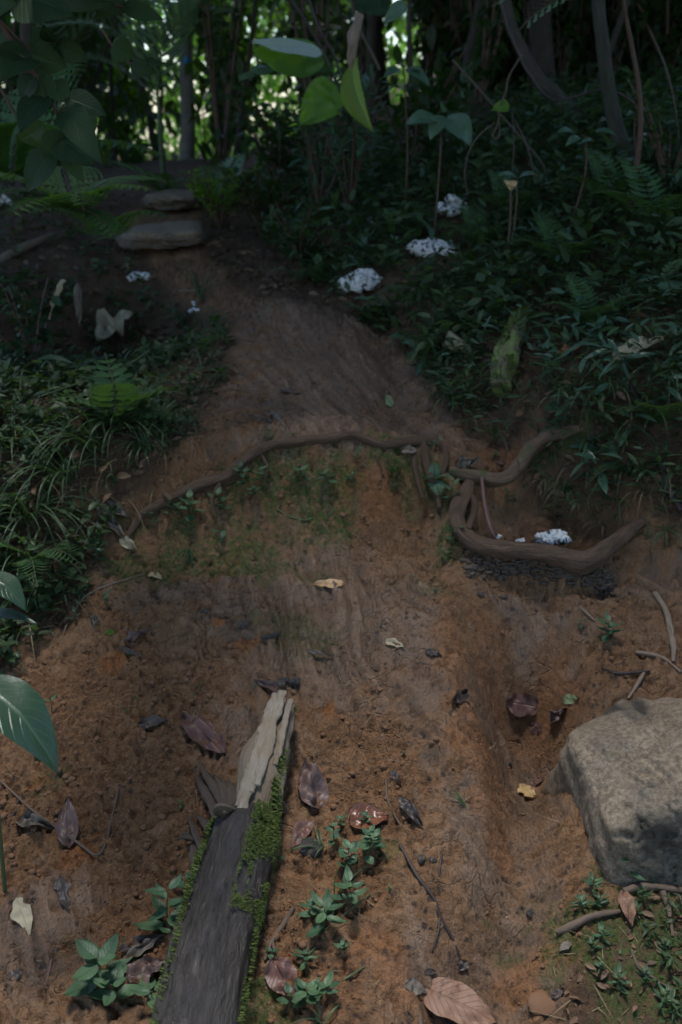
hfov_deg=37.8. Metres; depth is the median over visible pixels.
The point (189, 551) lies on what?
grass tuft
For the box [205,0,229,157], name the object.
forest sapling
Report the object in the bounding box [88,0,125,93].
slender tree
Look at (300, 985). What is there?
seedling
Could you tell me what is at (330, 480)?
seedling
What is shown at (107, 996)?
seedling
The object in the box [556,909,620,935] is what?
stick
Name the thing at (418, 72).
sapling
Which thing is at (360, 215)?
ground cover
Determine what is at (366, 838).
seedling
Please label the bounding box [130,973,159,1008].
seedling
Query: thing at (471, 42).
slender tree
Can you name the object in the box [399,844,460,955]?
stick
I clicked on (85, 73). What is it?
forest sapling
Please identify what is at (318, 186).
shrub
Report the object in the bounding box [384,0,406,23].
hanging leaf
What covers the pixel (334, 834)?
seedling
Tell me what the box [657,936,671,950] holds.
rosette
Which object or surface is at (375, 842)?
seedling
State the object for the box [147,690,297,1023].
fallen log
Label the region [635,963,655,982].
rosette
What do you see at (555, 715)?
dead leaf
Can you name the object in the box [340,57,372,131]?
leaf
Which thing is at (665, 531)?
grass tuft
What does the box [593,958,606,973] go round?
rosette
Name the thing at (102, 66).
forest sapling
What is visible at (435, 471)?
broad-leaved seedling
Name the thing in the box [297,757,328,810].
dead leaf
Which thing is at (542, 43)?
forest tree
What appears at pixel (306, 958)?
seedling
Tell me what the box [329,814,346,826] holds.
seedling
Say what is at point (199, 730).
dead leaf
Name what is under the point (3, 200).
white clump
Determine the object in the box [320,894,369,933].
stem
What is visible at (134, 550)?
grass tuft
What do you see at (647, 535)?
grass tuft
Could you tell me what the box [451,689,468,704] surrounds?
dead leaf
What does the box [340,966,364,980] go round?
stem
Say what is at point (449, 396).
grass tuft
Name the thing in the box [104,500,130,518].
dead leaf
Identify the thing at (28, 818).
dead leaf
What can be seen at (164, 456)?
grass tuft
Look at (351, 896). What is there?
seedling
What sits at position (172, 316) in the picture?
grass tuft
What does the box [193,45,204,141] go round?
slender tree
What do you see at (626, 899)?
dead leaf
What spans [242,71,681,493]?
shiny ground cover
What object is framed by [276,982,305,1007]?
seedling
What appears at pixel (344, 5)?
forest sapling
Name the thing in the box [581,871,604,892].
rosette
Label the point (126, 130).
forest sapling
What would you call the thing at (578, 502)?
grass tuft
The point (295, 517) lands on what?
stem
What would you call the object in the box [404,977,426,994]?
dead leaf
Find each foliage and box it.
[0,0,451,167]
[438,0,663,94]
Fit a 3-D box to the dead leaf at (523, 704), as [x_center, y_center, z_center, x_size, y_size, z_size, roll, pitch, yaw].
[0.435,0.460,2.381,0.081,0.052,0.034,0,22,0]
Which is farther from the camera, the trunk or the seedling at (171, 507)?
the trunk
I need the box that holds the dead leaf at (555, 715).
[549,708,567,722]
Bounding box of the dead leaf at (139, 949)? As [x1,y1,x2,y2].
[124,934,163,961]
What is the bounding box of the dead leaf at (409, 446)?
[401,444,417,452]
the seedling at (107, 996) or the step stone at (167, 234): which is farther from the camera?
the step stone at (167, 234)
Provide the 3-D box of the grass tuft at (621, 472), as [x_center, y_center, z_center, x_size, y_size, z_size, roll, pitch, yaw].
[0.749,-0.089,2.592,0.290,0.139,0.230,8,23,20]
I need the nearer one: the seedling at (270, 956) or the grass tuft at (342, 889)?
the seedling at (270, 956)
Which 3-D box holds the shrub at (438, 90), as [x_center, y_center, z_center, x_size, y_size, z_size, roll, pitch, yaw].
[0.374,-1.796,4.492,0.374,0.585,0.582,11,24,25]
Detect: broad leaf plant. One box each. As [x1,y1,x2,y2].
[0,571,36,891]
[0,674,58,772]
[19,354,72,390]
[29,345,149,399]
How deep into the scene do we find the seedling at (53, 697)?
2.20 m
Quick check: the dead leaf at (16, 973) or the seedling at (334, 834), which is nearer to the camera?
the dead leaf at (16, 973)
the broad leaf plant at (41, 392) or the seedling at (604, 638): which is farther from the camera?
the broad leaf plant at (41, 392)
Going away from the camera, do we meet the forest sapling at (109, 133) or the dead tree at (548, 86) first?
the dead tree at (548, 86)
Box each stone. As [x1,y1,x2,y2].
[115,220,211,249]
[142,188,205,209]
[200,608,209,613]
[237,621,248,628]
[275,680,285,687]
[297,836,323,856]
[417,854,425,864]
[428,857,436,862]
[477,592,483,596]
[526,908,534,916]
[527,989,555,1015]
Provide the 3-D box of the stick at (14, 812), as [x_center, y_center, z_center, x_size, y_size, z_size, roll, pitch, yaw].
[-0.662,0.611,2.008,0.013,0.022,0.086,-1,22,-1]
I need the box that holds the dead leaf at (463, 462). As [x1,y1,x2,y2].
[456,456,478,467]
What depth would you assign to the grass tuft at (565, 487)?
2.62 m
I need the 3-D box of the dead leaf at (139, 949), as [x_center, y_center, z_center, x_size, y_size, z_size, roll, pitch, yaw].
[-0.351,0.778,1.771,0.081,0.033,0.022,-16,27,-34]
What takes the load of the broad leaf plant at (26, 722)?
on the path
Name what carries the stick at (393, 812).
on the path
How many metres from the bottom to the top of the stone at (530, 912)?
0.011 m
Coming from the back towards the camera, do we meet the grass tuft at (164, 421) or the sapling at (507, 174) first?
the sapling at (507, 174)
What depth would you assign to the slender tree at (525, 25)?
7.18 m
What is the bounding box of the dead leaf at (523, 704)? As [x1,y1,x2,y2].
[506,692,538,716]
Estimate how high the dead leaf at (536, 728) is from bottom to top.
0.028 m
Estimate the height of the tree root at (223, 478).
0.250 m
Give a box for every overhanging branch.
[0,0,100,22]
[0,19,110,192]
[65,0,162,20]
[101,30,164,76]
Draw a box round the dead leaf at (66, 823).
[55,797,78,848]
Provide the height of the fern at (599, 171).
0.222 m
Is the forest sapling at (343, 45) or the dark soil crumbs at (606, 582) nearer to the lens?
the dark soil crumbs at (606, 582)
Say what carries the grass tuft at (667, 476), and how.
on the ground at (644, 949)
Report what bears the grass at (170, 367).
on the ground at (644, 949)
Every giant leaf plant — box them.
[239,63,362,170]
[251,37,361,192]
[299,76,372,185]
[352,0,387,15]
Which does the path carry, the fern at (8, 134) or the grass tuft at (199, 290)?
the grass tuft at (199, 290)
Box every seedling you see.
[7,649,19,664]
[42,693,56,711]
[63,933,138,996]
[66,606,80,619]
[70,583,87,603]
[87,960,143,1005]
[90,540,105,562]
[92,522,109,540]
[100,589,110,604]
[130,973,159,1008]
[133,873,182,930]
[141,511,161,521]
[158,927,170,932]
[161,500,181,514]
[174,489,206,520]
[176,870,191,888]
[207,486,232,509]
[212,528,226,544]
[231,461,251,482]
[245,485,261,495]
[252,465,272,480]
[263,424,273,439]
[265,947,278,958]
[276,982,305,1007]
[284,472,301,482]
[291,946,319,969]
[292,464,309,479]
[293,977,322,1007]
[298,896,330,917]
[305,969,340,1000]
[306,887,346,936]
[314,468,336,482]
[326,827,339,849]
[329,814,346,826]
[331,864,367,903]
[333,937,348,950]
[336,838,358,869]
[345,471,356,479]
[352,445,362,459]
[358,811,372,822]
[358,828,381,864]
[361,824,386,848]
[424,463,452,496]
[428,436,441,447]
[439,547,449,557]
[441,474,460,499]
[446,525,465,542]
[504,487,518,503]
[596,611,623,641]
[619,858,645,880]
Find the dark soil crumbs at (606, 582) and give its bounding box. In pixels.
[460,550,617,595]
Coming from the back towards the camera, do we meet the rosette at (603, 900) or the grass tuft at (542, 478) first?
the grass tuft at (542, 478)
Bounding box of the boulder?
[542,697,681,886]
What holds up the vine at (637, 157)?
on the ground at (644, 949)
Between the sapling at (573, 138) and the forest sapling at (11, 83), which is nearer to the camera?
the sapling at (573, 138)
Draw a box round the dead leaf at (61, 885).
[53,876,70,910]
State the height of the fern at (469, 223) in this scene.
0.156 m
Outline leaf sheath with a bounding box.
[347,12,363,69]
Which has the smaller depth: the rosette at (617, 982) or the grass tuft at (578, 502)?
the rosette at (617, 982)
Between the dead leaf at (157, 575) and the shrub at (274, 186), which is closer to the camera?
the dead leaf at (157, 575)
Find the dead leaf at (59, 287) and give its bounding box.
[48,279,65,319]
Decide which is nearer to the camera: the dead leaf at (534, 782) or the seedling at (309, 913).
the seedling at (309, 913)
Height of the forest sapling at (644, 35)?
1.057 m
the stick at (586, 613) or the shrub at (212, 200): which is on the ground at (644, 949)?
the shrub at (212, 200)
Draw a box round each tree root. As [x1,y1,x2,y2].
[125,431,449,537]
[449,424,580,487]
[449,479,645,574]
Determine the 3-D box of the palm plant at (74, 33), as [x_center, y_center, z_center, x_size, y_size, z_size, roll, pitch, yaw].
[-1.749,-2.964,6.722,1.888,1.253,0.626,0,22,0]
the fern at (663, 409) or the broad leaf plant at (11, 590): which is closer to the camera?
the broad leaf plant at (11, 590)
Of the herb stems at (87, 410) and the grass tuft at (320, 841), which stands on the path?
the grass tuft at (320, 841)
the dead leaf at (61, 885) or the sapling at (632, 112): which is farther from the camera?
the sapling at (632, 112)
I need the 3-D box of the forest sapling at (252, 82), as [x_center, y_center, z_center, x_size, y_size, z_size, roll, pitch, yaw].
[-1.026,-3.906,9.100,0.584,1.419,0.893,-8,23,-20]
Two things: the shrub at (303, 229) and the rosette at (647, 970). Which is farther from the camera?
the shrub at (303, 229)
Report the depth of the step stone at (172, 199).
5.18 m
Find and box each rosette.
[571,893,590,907]
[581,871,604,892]
[586,933,602,950]
[589,892,609,906]
[590,921,613,944]
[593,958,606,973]
[607,960,631,993]
[635,899,643,918]
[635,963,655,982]
[653,981,675,1006]
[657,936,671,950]
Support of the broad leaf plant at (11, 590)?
on the path
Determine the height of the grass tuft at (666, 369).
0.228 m
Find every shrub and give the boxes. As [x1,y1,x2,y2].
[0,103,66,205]
[0,275,72,370]
[179,165,260,228]
[216,82,330,196]
[222,161,307,232]
[268,197,333,264]
[284,93,366,214]
[301,54,394,213]
[373,43,478,178]
[618,78,681,190]
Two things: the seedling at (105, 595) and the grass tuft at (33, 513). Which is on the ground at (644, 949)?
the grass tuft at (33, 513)
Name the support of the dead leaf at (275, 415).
on the path
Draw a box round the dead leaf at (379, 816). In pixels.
[347,803,388,828]
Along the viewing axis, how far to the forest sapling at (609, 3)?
6.59 m
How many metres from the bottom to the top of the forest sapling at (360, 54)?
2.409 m
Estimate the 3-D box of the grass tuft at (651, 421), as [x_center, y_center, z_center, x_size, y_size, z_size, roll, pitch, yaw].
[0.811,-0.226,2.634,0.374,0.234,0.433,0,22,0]
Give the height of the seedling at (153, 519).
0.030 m
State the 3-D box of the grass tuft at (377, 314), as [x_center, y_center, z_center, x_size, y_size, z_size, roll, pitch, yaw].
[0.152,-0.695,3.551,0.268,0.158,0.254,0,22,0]
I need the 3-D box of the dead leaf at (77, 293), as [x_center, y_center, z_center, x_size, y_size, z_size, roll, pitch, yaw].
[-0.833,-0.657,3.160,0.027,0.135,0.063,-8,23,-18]
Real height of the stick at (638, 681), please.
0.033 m
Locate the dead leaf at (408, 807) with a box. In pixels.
[398,797,422,826]
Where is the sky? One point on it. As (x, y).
(389, 34)
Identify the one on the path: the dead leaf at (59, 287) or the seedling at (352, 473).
the seedling at (352, 473)
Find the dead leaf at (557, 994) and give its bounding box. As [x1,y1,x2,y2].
[551,987,563,998]
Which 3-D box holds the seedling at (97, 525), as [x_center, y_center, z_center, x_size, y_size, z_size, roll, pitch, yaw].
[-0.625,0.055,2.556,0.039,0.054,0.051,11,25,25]
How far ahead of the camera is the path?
2.27 m
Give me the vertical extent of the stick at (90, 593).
0.032 m
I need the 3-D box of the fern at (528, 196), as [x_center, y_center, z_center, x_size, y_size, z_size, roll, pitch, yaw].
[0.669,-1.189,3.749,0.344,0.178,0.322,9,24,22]
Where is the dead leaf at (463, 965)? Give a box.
[458,959,468,970]
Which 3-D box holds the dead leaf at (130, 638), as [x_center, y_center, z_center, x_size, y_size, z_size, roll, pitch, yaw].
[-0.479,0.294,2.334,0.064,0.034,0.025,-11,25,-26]
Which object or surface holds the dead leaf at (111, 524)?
on the path
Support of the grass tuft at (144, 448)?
on the ground at (644, 949)
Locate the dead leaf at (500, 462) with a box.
[495,460,509,464]
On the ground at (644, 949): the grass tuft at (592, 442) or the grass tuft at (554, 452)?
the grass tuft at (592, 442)
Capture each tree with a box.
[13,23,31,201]
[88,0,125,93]
[109,15,117,160]
[109,16,158,159]
[144,21,162,151]
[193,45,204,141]
[231,0,256,167]
[364,13,391,108]
[365,14,375,125]
[406,0,413,129]
[454,0,483,102]
[504,0,589,129]
[523,0,531,90]
[530,0,556,94]
[592,0,630,99]
[592,0,634,169]
[635,17,640,79]
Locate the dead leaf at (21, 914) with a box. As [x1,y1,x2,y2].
[10,897,32,934]
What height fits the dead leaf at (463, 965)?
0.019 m
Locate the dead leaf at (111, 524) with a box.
[96,503,124,538]
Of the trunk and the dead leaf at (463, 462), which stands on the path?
the dead leaf at (463, 462)
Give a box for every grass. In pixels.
[0,119,681,674]
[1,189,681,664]
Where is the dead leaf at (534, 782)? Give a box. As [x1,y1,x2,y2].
[529,778,543,785]
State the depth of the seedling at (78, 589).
2.43 m
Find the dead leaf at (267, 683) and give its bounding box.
[254,679,282,692]
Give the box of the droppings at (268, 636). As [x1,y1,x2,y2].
[260,631,280,639]
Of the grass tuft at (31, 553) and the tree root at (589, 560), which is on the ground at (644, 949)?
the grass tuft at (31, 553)
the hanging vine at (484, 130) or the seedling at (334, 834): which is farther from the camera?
the hanging vine at (484, 130)
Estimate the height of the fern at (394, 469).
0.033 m
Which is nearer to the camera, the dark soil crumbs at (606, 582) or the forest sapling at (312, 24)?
the dark soil crumbs at (606, 582)
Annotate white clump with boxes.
[0,194,11,205]
[126,271,149,281]
[187,301,199,312]
[338,268,382,293]
[406,237,459,257]
[437,194,468,216]
[515,538,525,541]
[533,529,571,545]
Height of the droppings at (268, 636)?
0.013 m
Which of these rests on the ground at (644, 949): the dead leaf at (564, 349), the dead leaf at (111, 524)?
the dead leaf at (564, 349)
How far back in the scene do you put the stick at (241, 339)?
3.38 m
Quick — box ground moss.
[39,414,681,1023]
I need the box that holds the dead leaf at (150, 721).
[138,715,167,728]
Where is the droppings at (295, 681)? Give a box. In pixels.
[276,677,299,684]
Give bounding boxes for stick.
[0,232,53,263]
[0,779,118,855]
[8,800,19,826]
[45,958,52,988]
[75,573,144,611]
[179,283,211,291]
[214,338,269,344]
[263,906,294,960]
[385,779,414,839]
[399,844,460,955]
[438,852,442,888]
[480,477,496,539]
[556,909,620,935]
[579,606,594,620]
[601,667,649,674]
[621,882,681,936]
[627,672,645,698]
[629,386,651,427]
[630,948,672,989]
[636,651,681,672]
[652,591,676,662]
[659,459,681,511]
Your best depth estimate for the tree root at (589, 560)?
2.47 m
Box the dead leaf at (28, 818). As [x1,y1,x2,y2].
[15,809,54,828]
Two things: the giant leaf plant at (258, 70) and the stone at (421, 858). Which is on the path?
the stone at (421, 858)
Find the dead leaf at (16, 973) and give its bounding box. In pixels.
[8,969,22,979]
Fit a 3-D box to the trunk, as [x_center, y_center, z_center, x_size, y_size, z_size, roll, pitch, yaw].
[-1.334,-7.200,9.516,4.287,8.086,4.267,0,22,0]
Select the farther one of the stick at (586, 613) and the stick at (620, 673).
the stick at (586, 613)
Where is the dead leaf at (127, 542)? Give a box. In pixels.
[119,536,136,550]
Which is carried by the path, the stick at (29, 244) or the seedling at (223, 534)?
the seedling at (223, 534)
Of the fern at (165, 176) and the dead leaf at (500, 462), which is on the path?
the dead leaf at (500, 462)
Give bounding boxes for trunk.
[176,0,200,159]
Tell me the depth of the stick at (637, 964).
1.75 m
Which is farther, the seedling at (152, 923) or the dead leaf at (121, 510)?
the dead leaf at (121, 510)
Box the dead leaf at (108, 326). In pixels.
[94,308,133,339]
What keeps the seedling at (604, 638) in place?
on the path
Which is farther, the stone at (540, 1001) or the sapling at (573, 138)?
the sapling at (573, 138)
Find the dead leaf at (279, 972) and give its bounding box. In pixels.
[264,957,296,999]
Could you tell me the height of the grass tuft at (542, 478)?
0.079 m
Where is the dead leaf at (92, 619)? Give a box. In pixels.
[90,615,98,624]
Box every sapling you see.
[0,9,46,179]
[0,11,85,157]
[0,15,16,33]
[35,10,107,119]
[39,12,101,131]
[68,15,106,118]
[69,11,134,159]
[95,25,162,159]
[190,0,252,165]
[194,0,252,156]
[196,0,279,155]
[201,0,267,154]
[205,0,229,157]
[268,0,351,109]
[273,0,340,125]
[276,0,334,146]
[330,6,350,77]
[331,0,386,96]
[336,0,390,78]
[384,57,429,208]
[403,0,445,92]
[404,0,447,88]
[406,99,471,237]
[433,0,471,85]
[443,0,468,96]
[461,0,514,96]
[466,0,527,112]
[473,0,522,90]
[489,27,507,91]
[496,171,536,242]
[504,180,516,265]
[516,0,562,87]
[555,0,615,90]
[556,127,616,229]
[584,6,611,83]
[593,0,623,57]
[606,0,649,72]
[610,0,681,85]
[627,107,646,176]
[628,0,676,81]
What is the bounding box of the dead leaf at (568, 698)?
[563,694,577,703]
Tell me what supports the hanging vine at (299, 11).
on the ground at (644, 949)
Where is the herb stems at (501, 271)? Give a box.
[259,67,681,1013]
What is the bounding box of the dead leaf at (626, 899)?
[618,888,635,926]
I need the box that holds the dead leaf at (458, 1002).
[424,977,496,1023]
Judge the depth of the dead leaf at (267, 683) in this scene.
2.20 m
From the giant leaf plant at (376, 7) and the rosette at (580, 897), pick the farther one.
the giant leaf plant at (376, 7)
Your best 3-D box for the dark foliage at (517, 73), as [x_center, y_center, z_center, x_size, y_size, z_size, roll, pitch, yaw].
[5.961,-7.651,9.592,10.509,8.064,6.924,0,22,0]
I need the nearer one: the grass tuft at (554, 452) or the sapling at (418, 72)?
the grass tuft at (554, 452)
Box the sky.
[2,0,421,150]
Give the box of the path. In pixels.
[0,200,681,1023]
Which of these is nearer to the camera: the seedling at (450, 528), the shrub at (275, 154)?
the seedling at (450, 528)
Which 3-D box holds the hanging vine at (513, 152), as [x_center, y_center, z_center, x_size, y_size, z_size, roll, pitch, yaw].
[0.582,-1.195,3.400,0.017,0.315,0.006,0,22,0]
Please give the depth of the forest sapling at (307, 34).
5.75 m
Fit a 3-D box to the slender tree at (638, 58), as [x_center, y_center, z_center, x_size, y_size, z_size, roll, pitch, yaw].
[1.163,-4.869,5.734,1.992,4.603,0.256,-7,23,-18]
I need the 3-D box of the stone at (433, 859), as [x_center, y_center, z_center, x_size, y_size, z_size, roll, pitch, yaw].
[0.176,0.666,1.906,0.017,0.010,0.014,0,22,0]
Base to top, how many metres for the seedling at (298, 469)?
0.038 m
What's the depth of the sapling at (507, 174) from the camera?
3.40 m
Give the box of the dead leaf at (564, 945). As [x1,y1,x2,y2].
[559,941,571,951]
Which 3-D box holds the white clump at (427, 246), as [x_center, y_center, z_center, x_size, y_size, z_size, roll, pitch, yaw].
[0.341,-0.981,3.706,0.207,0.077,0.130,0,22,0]
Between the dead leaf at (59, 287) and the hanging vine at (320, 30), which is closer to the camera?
the dead leaf at (59, 287)
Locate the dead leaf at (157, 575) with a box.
[148,572,161,578]
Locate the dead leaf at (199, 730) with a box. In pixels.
[180,698,225,754]
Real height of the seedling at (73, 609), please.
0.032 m
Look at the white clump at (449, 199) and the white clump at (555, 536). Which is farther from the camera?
the white clump at (449, 199)
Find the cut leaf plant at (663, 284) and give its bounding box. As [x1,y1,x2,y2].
[641,258,681,294]
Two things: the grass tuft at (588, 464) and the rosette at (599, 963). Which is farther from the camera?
the grass tuft at (588, 464)
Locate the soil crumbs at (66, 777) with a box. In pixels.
[0,333,681,1023]
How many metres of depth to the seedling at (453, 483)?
2.57 m
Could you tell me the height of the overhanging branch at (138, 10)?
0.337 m
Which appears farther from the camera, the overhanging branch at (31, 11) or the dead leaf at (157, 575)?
the dead leaf at (157, 575)
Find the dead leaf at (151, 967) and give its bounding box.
[124,955,163,983]
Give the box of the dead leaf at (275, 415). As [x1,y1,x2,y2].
[269,410,285,427]
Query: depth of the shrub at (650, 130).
3.48 m
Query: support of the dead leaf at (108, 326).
on the ground at (644, 949)
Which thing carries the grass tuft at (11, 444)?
on the ground at (644, 949)
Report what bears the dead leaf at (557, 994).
on the path
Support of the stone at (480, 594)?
on the path
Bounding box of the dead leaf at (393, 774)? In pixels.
[389,770,400,781]
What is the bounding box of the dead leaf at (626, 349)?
[611,336,663,360]
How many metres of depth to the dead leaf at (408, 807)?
1.98 m
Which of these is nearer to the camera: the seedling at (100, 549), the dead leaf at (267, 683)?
the dead leaf at (267, 683)
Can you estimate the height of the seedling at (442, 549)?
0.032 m
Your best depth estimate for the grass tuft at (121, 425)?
2.66 m
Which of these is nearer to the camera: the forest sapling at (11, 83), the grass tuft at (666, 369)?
the grass tuft at (666, 369)
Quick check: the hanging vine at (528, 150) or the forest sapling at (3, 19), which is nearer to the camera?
the hanging vine at (528, 150)
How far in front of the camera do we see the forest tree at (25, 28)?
5.03 m
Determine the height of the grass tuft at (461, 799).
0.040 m
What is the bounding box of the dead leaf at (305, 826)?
[290,819,312,849]
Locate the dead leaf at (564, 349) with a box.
[558,344,579,353]
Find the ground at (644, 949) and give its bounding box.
[0,47,681,1023]
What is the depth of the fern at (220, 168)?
5.24 m
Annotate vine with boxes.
[290,0,334,73]
[307,0,341,81]
[350,0,380,69]
[452,59,547,174]
[464,122,494,194]
[490,0,642,217]
[491,54,522,139]
[500,2,649,118]
[509,112,513,209]
[514,120,534,184]
[649,29,681,162]
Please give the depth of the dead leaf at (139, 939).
1.78 m
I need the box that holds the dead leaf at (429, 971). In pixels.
[424,968,435,974]
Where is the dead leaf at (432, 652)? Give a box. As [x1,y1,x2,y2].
[425,649,441,656]
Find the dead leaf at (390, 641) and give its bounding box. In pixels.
[385,638,404,647]
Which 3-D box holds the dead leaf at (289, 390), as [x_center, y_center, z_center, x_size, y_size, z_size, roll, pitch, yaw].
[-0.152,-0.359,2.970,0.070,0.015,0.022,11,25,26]
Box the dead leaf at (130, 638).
[124,629,148,644]
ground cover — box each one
[0,180,236,661]
[242,57,681,1023]
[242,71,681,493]
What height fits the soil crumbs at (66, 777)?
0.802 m
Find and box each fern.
[0,56,188,195]
[0,165,168,242]
[0,541,83,586]
[23,207,171,244]
[40,352,187,425]
[127,173,195,192]
[169,151,267,196]
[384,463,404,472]
[436,203,525,247]
[462,169,563,216]
[508,212,621,269]
[540,271,647,329]
[556,147,681,212]
[588,155,681,234]
[610,401,681,424]
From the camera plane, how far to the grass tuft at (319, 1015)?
1.67 m
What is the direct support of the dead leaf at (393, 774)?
on the path
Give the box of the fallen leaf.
[105,629,116,634]
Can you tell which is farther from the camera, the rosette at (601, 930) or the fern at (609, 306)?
the fern at (609, 306)
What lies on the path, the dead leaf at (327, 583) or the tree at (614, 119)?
the dead leaf at (327, 583)
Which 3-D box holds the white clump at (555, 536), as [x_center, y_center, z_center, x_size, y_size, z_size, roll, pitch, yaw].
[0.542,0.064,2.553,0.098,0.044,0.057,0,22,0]
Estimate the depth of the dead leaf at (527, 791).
2.26 m
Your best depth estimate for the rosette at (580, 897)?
1.83 m
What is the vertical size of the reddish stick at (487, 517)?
0.129 m
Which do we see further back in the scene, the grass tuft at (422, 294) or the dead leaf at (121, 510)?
the grass tuft at (422, 294)
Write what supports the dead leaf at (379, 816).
on the path
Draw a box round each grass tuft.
[0,391,79,471]
[0,431,136,532]
[0,437,117,570]
[0,512,83,607]
[1,398,173,504]
[51,373,185,459]
[91,533,166,560]
[105,420,187,466]
[123,396,216,459]
[142,304,192,333]
[154,443,171,470]
[155,248,233,300]
[171,548,197,564]
[282,827,330,858]
[293,990,341,1023]
[333,864,364,893]
[359,299,398,329]
[387,266,456,317]
[410,373,482,420]
[447,789,465,807]
[508,366,598,428]
[527,476,548,494]
[533,472,588,511]
[538,369,672,430]
[546,441,570,464]
[559,461,616,487]
[560,419,622,468]
[565,494,588,513]
[573,450,674,506]
[580,395,681,448]
[580,493,630,524]
[580,515,612,539]
[585,343,681,406]
[594,423,671,453]
[618,486,667,515]
[625,465,681,513]
[625,520,662,539]
[644,525,681,550]
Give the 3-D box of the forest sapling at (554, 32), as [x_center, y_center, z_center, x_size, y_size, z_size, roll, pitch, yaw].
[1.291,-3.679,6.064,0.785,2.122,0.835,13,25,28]
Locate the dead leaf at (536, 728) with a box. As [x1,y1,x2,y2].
[528,722,541,734]
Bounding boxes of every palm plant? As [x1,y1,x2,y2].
[35,0,214,128]
[38,0,233,177]
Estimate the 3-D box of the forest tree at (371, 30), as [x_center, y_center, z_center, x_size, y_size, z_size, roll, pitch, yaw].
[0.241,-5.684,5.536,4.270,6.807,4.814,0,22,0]
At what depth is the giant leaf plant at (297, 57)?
4.10 m
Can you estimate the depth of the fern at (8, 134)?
4.12 m
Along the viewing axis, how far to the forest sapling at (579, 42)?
6.61 m
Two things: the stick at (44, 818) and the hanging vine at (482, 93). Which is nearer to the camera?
the stick at (44, 818)
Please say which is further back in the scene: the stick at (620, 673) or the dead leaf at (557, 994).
the stick at (620, 673)
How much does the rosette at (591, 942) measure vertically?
0.032 m
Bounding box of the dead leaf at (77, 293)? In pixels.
[73,283,81,326]
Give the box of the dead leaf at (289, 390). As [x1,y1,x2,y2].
[280,388,300,394]
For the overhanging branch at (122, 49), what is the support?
on the ground at (644, 949)
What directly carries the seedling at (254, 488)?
on the path
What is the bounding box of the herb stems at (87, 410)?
[0,183,226,649]
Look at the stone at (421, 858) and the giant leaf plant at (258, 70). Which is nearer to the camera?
the stone at (421, 858)
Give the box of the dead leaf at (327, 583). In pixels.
[314,579,343,587]
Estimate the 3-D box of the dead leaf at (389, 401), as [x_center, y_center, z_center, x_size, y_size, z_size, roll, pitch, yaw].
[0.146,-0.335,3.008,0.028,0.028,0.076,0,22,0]
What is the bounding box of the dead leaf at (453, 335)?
[441,331,465,349]
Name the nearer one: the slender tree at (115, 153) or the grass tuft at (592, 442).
the grass tuft at (592, 442)
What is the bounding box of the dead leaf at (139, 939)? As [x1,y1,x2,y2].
[118,934,158,951]
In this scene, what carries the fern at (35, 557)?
on the ground at (644, 949)
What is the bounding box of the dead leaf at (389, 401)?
[385,395,393,406]
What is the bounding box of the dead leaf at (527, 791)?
[517,784,535,798]
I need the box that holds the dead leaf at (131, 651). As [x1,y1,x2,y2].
[118,647,143,656]
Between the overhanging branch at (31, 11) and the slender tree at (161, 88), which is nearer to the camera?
the overhanging branch at (31, 11)
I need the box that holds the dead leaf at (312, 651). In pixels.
[305,649,332,655]
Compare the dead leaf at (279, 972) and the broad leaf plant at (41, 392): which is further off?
the broad leaf plant at (41, 392)
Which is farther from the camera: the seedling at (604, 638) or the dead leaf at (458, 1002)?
the seedling at (604, 638)
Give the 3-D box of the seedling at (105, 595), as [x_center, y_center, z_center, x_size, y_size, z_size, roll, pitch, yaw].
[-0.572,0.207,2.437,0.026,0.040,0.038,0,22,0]
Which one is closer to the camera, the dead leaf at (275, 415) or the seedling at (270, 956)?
the seedling at (270, 956)
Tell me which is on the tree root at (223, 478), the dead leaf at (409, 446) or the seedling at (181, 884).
the dead leaf at (409, 446)
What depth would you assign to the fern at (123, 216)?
3.47 m
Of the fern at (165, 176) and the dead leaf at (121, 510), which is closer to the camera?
the dead leaf at (121, 510)
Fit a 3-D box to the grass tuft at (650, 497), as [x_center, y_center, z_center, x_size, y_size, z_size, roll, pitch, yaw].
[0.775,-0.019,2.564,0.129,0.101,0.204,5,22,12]
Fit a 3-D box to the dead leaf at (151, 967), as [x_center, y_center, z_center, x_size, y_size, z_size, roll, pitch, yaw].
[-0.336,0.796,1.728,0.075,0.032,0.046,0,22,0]
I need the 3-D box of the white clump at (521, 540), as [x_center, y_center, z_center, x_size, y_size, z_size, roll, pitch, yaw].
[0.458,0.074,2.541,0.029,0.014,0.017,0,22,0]
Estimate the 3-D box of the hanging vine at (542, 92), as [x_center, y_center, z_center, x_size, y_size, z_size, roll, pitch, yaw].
[0.902,-1.752,3.822,0.625,0.451,0.015,0,22,0]
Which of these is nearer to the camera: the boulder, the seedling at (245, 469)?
the boulder
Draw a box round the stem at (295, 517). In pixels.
[277,503,319,520]
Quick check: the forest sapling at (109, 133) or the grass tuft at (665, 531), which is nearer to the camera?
the grass tuft at (665, 531)
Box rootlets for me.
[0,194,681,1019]
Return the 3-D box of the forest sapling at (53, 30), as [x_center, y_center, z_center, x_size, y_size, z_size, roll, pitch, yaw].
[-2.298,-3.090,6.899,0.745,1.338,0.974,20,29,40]
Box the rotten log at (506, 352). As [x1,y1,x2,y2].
[489,306,532,394]

